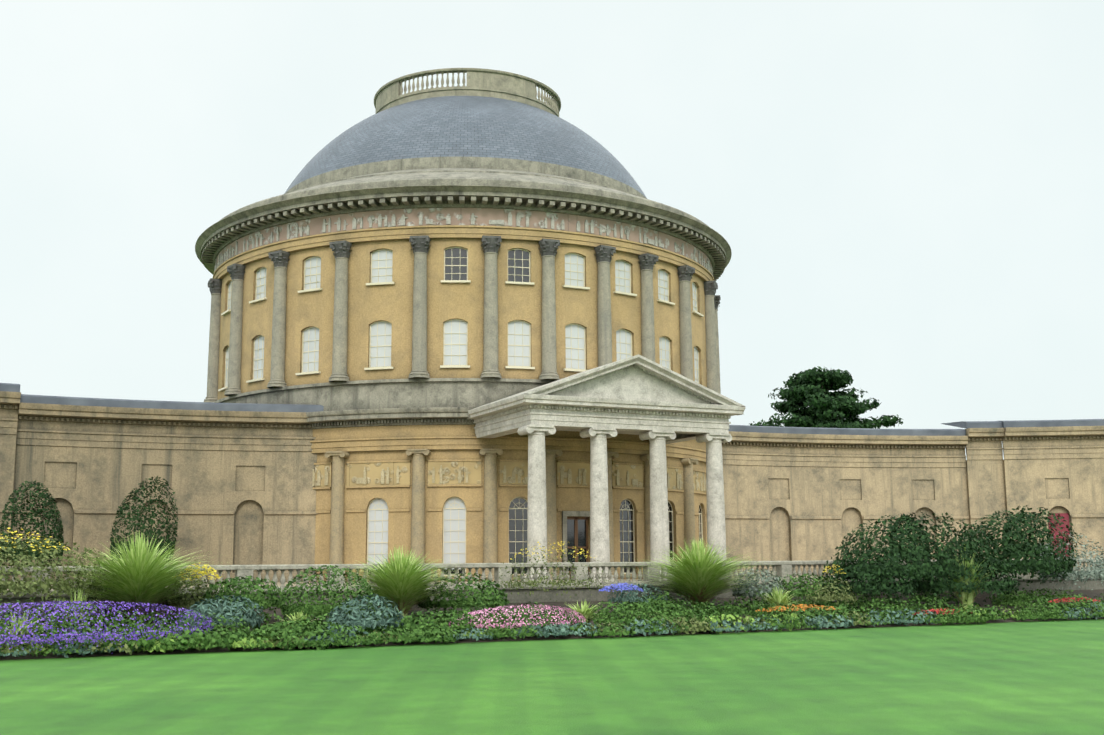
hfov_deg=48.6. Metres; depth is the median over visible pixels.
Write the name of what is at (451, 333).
rotunda window frames
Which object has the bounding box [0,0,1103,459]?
sky
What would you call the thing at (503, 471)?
rotunda frieze figures
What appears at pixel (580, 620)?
border flowers
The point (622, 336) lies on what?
rotunda window glass
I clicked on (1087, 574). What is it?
grey border shrubs
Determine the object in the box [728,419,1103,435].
wing roof
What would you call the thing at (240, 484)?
wing wall
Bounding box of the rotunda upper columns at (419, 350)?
[204,252,720,401]
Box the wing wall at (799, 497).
[722,426,1103,575]
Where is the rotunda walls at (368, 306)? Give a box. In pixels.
[213,225,713,581]
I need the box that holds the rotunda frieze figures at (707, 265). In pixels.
[214,212,712,274]
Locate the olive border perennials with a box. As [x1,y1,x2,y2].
[0,536,856,613]
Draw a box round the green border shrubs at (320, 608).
[61,565,845,648]
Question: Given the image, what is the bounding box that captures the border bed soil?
[0,589,1103,659]
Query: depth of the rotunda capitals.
71.63 m
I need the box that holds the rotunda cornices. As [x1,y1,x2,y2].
[195,157,731,578]
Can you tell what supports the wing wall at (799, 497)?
on the terrace floor
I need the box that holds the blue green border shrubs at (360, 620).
[178,582,667,634]
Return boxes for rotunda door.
[567,517,588,578]
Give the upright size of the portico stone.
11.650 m
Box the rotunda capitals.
[208,235,720,308]
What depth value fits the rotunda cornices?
70.20 m
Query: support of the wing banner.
attached to the wing wall at (799, 497)
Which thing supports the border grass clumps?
on the border bed soil
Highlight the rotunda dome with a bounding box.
[284,96,646,197]
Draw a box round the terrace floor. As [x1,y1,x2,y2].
[7,573,1030,590]
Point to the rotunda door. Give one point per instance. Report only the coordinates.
(575, 519)
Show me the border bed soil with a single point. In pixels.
(1091, 594)
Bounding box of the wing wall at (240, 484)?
[0,391,319,585]
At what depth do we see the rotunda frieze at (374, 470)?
67.95 m
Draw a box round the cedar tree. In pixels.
[749,366,902,428]
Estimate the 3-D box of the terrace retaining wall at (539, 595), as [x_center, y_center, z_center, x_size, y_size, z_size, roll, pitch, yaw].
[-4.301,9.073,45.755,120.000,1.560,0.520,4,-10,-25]
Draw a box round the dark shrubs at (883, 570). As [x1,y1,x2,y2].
[819,505,1078,607]
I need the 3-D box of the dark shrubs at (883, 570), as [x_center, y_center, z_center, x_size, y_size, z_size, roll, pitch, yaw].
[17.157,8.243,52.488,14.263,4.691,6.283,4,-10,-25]
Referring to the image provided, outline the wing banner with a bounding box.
[1049,513,1070,556]
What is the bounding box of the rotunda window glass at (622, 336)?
[225,248,701,574]
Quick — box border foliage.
[0,587,1103,657]
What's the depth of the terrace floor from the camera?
63.85 m
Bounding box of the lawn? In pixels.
[0,619,1103,734]
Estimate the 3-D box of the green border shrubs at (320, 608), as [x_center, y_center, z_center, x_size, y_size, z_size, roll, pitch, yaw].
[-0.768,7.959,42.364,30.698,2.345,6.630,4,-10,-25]
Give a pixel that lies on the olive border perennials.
(22, 586)
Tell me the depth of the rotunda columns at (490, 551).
67.60 m
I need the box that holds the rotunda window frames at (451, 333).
[218,247,703,575]
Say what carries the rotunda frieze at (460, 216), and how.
on the rotunda cornices
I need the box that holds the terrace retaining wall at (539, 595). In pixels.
[0,578,1103,614]
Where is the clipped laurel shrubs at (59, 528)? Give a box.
[0,476,1052,574]
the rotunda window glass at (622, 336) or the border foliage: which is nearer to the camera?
the border foliage
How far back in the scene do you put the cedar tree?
188.27 m
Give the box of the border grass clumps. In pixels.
[0,531,990,646]
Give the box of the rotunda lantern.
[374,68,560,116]
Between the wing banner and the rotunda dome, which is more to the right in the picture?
the wing banner
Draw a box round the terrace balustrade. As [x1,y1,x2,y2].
[0,558,1103,595]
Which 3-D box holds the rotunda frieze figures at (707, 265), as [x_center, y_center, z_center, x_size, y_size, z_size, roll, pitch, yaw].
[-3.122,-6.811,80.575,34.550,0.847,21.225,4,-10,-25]
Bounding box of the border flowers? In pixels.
[0,528,1099,657]
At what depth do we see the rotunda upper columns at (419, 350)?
71.02 m
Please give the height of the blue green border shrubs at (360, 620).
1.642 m
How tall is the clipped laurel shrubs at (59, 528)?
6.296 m
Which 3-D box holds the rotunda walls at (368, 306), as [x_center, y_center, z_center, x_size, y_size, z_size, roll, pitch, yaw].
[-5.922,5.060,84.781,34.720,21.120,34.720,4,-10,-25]
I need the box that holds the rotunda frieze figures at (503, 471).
[312,465,705,490]
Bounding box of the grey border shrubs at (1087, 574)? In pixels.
[731,531,1103,600]
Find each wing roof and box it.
[0,383,323,411]
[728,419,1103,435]
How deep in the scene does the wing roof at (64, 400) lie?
67.20 m
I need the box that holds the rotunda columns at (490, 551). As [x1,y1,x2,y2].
[325,449,697,580]
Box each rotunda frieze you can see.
[217,208,711,266]
[315,461,705,492]
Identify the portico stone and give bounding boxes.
[467,354,744,582]

